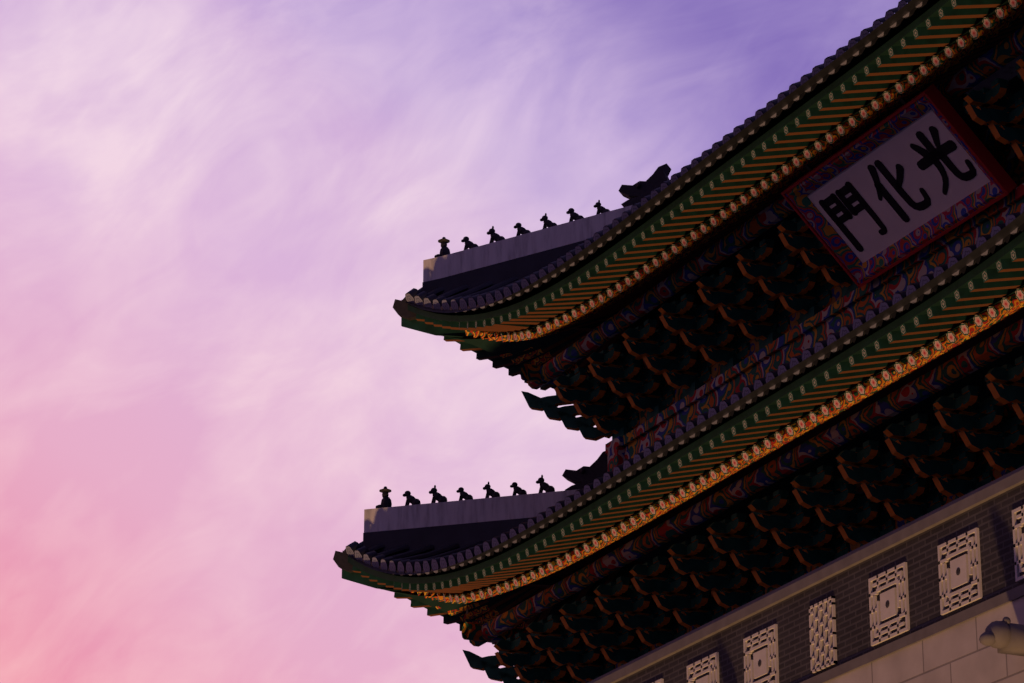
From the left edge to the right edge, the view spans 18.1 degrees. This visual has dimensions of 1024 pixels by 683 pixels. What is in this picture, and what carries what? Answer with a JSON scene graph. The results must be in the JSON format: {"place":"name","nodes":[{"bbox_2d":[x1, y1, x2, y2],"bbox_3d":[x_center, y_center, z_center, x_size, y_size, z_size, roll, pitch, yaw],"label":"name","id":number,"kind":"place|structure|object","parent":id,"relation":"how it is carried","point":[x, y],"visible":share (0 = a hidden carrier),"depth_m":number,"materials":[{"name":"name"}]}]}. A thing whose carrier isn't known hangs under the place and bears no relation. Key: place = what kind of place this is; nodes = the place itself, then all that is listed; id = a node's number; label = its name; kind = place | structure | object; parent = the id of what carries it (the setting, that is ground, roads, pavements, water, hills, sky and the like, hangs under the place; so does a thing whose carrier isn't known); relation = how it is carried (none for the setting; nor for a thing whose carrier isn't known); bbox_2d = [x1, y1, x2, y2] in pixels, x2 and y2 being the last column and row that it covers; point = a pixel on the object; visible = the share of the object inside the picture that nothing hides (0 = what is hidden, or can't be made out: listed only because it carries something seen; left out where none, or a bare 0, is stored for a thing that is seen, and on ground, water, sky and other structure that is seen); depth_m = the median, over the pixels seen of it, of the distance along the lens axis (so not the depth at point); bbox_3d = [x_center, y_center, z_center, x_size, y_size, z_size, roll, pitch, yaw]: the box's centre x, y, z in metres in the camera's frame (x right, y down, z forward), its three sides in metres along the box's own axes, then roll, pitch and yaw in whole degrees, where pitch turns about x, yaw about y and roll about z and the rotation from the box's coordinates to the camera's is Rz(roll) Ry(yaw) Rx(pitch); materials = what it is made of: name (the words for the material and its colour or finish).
{"place":"outdoors","nodes":[
{"label":"outdoors","id":0,"kind":"place"},
{"bbox_2d":[0,0,900,682],"label":"sky","id":1,"kind":"structure","parent":0,"point":[215,215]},
{"bbox_2d":[520,26,1023,470],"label":"beams","id":2,"kind":"structure","parent":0,"point":[836,314],"depth_m":45.57,"materials":[{"name":"paint"}]},
{"bbox_2d":[401,0,1008,388],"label":"rafters","id":3,"kind":"object","parent":2,"relation":"on","point":[515,349],"visible":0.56,"depth_m":46.37,"materials":[{"name":"green wood"}]},
{"bbox_2d":[405,0,1023,314],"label":"roof tiles","id":4,"kind":"object","parent":3,"relation":"on","point":[855,51],"visible":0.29,"depth_m":45.17,"materials":[{"name":"grey tile"}]},
{"bbox_2d":[422,205,631,295],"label":"hip ridge","id":5,"kind":"structure","parent":4,"relation":"attached to","point":[519,256],"depth_m":51.91,"materials":[{"name":"tile"}]},
{"bbox_2d":[393,163,670,320],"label":"roof figurines","id":6,"kind":"object","parent":5,"relation":"on","point":[637,192],"visible":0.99,"depth_m":51.91},
{"bbox_2d":[416,0,1023,394],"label":"roof eaves","id":7,"kind":"object","parent":4,"relation":"attached to","point":[943,29],"visible":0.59,"depth_m":43.82,"materials":[{"name":"green wood"}]},
{"bbox_2d":[457,294,634,335],"bbox_3d":[0.256,-0.458,51.837,3.519,1.008,0.300,-5,-21,14],"label":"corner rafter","id":8,"kind":"object","parent":7,"relation":"attached to","point":[590,327],"visible":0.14,"depth_m":51.83,"materials":[{"name":"green wood"}]},
{"bbox_2d":[965,53,1023,93],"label":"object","id":9,"kind":"structure","parent":4,"relation":"on","point":[1008,72],"depth_m":49.54,"materials":[{"name":"paint"}]},
{"bbox_2d":[521,55,1023,440],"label":"brackets","id":10,"kind":"object","parent":2,"relation":"attached to","point":[997,109],"visible":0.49,"depth_m":47.07,"materials":[{"name":"brown wood"}]},
{"bbox_2d":[781,84,1016,287],"bbox_3d":[4.928,-2.158,42.150,1.552,1.644,3.660,9,-22,-23],"label":"signboard","id":11,"kind":"object","parent":2,"relation":"attached to","point":[915,174],"visible":0.98,"depth_m":42.05,"materials":[{"name":"white wood"}]},
{"bbox_2d":[588,466,1023,682],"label":"brick wall","id":12,"kind":"structure","parent":0,"point":[987,509],"depth_m":37.48,"materials":[{"name":"brick"}]},
{"bbox_2d":[653,505,1023,682],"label":"parapet panels","id":13,"kind":"object","parent":12,"relation":"attached to","point":[959,571],"visible":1,"depth_m":36.98,"materials":[{"name":"beige stone"}]},
{"bbox_2d":[627,344,1023,564],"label":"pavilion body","id":14,"kind":"structure","parent":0,"point":[975,378],"depth_m":44.45,"materials":[{"name":"brown wood"}]},
{"bbox_2d":[352,248,1023,644],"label":"roof eaves","id":15,"kind":"object","parent":14,"relation":"attached to","point":[976,296],"visible":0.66,"depth_m":41.58,"materials":[{"name":"green wood"}]},
{"bbox_2d":[422,560,576,613],"bbox_3d":[-0.671,3.711,50.907,3.519,1.258,0.300,-5,-21,14],"label":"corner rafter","id":16,"kind":"object","parent":15,"relation":"attached to","point":[547,582],"visible":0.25,"depth_m":50.44,"materials":[{"name":"green wood"}]},
{"bbox_2d":[342,231,1023,627],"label":"rafters","id":17,"kind":"object","parent":15,"relation":"on","point":[842,357],"visible":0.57,"depth_m":42.22,"materials":[{"name":"green wood"}]},
{"bbox_2d":[346,203,1023,575],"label":"roof tiles","id":18,"kind":"object","parent":17,"relation":"on","point":[820,353],"visible":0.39,"depth_m":41.26,"materials":[{"name":"grey tile"}]},
{"bbox_2d":[363,489,578,554],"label":"hip ridge","id":19,"kind":"structure","parent":18,"relation":"on","point":[461,523],"depth_m":50.95,"materials":[{"name":"tile"}]},
{"bbox_2d":[333,451,607,572],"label":"roof figurines","id":20,"kind":"object","parent":19,"relation":"on","point":[581,477],"visible":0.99,"depth_m":50.93},
{"bbox_2d":[462,318,1023,682],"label":"beams","id":21,"kind":"structure","parent":14,"relation":"on","point":[999,344],"depth_m":42.42,"materials":[{"name":"paint"}]},
{"bbox_2d":[463,356,1023,682],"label":"brackets","id":22,"kind":"object","parent":21,"relation":"attached to","point":[622,621],"visible":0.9,"depth_m":42.65,"materials":[{"name":"brown wood"}]},
{"bbox_2d":[826,596,1023,682],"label":"stone wall","id":23,"kind":"structure","parent":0,"point":[960,653],"depth_m":35.51,"materials":[{"name":"stone"}]},
{"bbox_2d":[979,617,1023,655],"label":"stone spouts","id":24,"kind":"object","parent":23,"relation":"attached to","point":[1004,636],"visible":1,"depth_m":33.83,"materials":[{"name":"beige stone"}]}
]}

